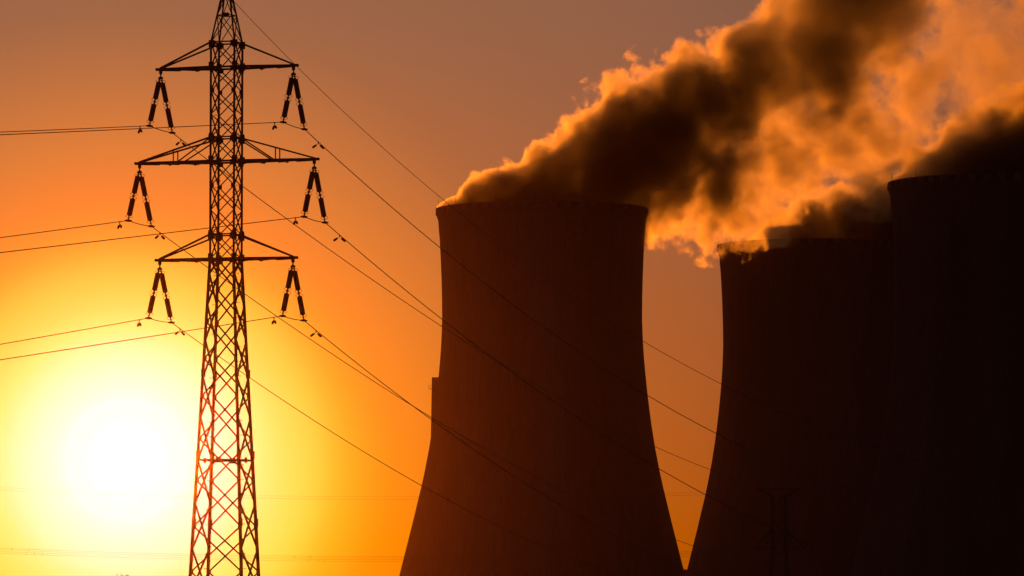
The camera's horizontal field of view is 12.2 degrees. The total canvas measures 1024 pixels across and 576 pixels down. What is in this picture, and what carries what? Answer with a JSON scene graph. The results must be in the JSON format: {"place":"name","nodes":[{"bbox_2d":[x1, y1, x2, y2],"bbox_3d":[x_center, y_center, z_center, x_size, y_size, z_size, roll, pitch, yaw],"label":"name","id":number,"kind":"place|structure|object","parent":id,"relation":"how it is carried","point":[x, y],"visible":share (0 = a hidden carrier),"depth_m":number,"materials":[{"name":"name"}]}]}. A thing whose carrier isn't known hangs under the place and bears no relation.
{"place":"outdoors","nodes":[
{"label":"outdoors","id":0,"kind":"place"},
{"bbox_2d":[0,538,1015,559],"bbox_3d":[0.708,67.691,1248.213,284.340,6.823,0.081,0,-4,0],"label":"distant wire","id":1,"kind":"object","parent":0,"point":[454,559],"visible":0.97,"depth_m":1248.07,"materials":[{"name":"metal"}]},
{"bbox_2d":[4,479,1012,499],"bbox_3d":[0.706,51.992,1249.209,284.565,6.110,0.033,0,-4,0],"label":"distant wire","id":2,"kind":"object","parent":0,"point":[536,498],"visible":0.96,"depth_m":1249.06,"materials":[{"name":"metal"}]},
{"bbox_2d":[8,535,1013,557],"bbox_3d":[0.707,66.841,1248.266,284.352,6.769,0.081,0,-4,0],"label":"distant wire","id":3,"kind":"object","parent":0,"point":[516,555],"visible":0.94,"depth_m":1248.14,"materials":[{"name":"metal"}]},
{"bbox_2d":[0,0,1023,575],"label":"sky","id":4,"kind":"structure","parent":0,"point":[725,120],"materials":[{"name":"orange"}]},
{"bbox_2d":[1,539,1023,560],"bbox_3d":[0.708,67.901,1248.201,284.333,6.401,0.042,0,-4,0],"label":"distant wire","id":5,"kind":"object","parent":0,"point":[568,559],"visible":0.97,"depth_m":1248.08,"materials":[{"name":"metal"}]},
{"bbox_2d":[15,476,1018,496],"bbox_3d":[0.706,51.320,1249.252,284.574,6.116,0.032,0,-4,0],"label":"distant wire","id":6,"kind":"object","parent":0,"point":[497,496],"visible":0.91,"depth_m":1249.11,"materials":[{"name":"metal"}]},
{"bbox_2d":[18,536,1021,557],"bbox_3d":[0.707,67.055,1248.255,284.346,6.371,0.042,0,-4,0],"label":"distant wire","id":7,"kind":"object","parent":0,"point":[555,556],"visible":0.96,"depth_m":1248.11,"materials":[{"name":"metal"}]},
{"bbox_2d":[399,189,684,575],"bbox_3d":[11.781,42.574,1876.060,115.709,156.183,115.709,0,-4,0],"label":"cooling tower","id":8,"kind":"structure","parent":0,"point":[589,254],"depth_m":1840.33,"materials":[{"name":"concrete"}]},
{"bbox_2d":[686,238,894,575],"bbox_3d":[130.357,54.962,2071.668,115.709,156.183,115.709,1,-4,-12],"label":"cooling tower","id":9,"kind":"structure","parent":0,"point":[808,329],"depth_m":2035.87,"materials":[{"name":"concrete"}]},
{"bbox_2d":[851,164,1023,575],"bbox_3d":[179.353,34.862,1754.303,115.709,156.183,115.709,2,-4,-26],"label":"cooling tower","id":10,"kind":"structure","parent":0,"point":[955,399],"depth_m":1718.48,"materials":[{"name":"concrete"}]},
{"label":"ground","id":11,"kind":"structure","parent":0,"visible":0},
{"bbox_2d":[134,0,319,575],"bbox_3d":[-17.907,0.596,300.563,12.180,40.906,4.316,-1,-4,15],"label":"lattice pylon","id":12,"kind":"object","parent":11,"relation":"on","point":[218,139],"visible":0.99,"depth_m":300.59,"materials":[{"name":"metal"}]},
{"bbox_2d":[125,167,154,227],"bbox_3d":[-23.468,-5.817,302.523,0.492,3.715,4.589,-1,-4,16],"label":"insulator set","id":13,"kind":"object","parent":12,"relation":"hanging from","point":[138,178],"visible":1,"depth_m":302.44,"materials":[{"name":"brown ceramic"}]},
{"bbox_2d":[0,220,758,563],"bbox_3d":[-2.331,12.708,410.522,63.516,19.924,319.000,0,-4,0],"label":"conductor","id":14,"kind":"object","parent":13,"relation":"hanging from","point":[326,350],"visible":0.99,"depth_m":347.80,"materials":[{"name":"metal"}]},
{"bbox_2d":[145,264,174,323],"bbox_3d":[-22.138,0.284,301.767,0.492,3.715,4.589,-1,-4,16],"label":"insulator set","id":15,"kind":"object","parent":12,"relation":"hanging from","point":[160,276],"visible":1,"depth_m":301.77,"materials":[{"name":"brown ceramic"}]},
{"bbox_2d":[0,318,623,575],"bbox_3d":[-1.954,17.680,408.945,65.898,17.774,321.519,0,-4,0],"label":"conductor","id":16,"kind":"object","parent":15,"relation":"hanging from","point":[139,324],"visible":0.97,"depth_m":331.24,"materials":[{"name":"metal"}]},
{"bbox_2d":[146,73,175,133],"bbox_3d":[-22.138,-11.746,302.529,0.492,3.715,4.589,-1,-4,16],"label":"insulator set","id":17,"kind":"object","parent":12,"relation":"hanging from","point":[159,84],"visible":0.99,"depth_m":302.57,"materials":[{"name":"ceramic"}]},
{"bbox_2d":[5,125,772,489],"bbox_3d":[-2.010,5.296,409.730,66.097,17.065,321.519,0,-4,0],"label":"conductor","id":18,"kind":"object","parent":17,"relation":"hanging from","point":[351,265],"visible":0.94,"depth_m":346.77,"materials":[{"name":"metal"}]},
{"bbox_2d":[279,262,306,321],"bbox_3d":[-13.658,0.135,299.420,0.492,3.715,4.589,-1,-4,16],"label":"insulator set","id":19,"kind":"object","parent":12,"relation":"hanging from","point":[292,274],"visible":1,"depth_m":299.44,"materials":[{"name":"brown ceramic"}]},
{"bbox_2d":[0,316,699,575],"bbox_3d":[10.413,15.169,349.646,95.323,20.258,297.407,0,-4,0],"label":"conductor","id":20,"kind":"object","parent":19,"relation":"hanging from","point":[311,335],"visible":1,"depth_m":305.07,"materials":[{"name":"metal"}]},
{"bbox_2d":[280,69,307,130],"bbox_3d":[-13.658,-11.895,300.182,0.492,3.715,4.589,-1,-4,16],"label":"insulator set","id":21,"kind":"object","parent":12,"relation":"hanging from","point":[293,81],"visible":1,"depth_m":300.40,"materials":[{"name":"brown ceramic"}]},
{"bbox_2d":[0,122,1023,513],"bbox_3d":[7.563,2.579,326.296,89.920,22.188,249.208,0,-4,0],"label":"conductor","id":22,"kind":"object","parent":21,"relation":"hanging from","point":[458,262],"visible":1,"depth_m":321.38,"materials":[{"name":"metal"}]},
{"bbox_2d":[300,163,328,223],"bbox_3d":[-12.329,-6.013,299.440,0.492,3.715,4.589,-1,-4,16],"label":"insulator set","id":23,"kind":"object","parent":12,"relation":"hanging from","point":[313,175],"visible":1,"depth_m":299.40,"materials":[{"name":"brown ceramic"}]},
{"bbox_2d":[0,216,903,575],"bbox_3d":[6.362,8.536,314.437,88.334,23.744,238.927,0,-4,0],"label":"conductor","id":24,"kind":"object","parent":23,"relation":"hanging from","point":[448,324],"visible":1,"depth_m":312.89,"materials":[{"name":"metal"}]},
{"bbox_2d":[235,3,1020,481],"bbox_3d":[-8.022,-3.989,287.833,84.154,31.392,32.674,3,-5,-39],"label":"earth wire","id":25,"kind":"object","parent":12,"relation":"attached to","point":[607,319],"visible":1,"depth_m":300.69,"materials":[{"name":"metal"}]},
{"bbox_2d":[754,488,804,575],"bbox_3d":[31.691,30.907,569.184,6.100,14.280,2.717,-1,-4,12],"label":"lattice pylon","id":26,"kind":"object","parent":11,"relation":"on","point":[773,547],"visible":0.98,"depth_m":569.05,"materials":[{"name":"metal"}]}
]}

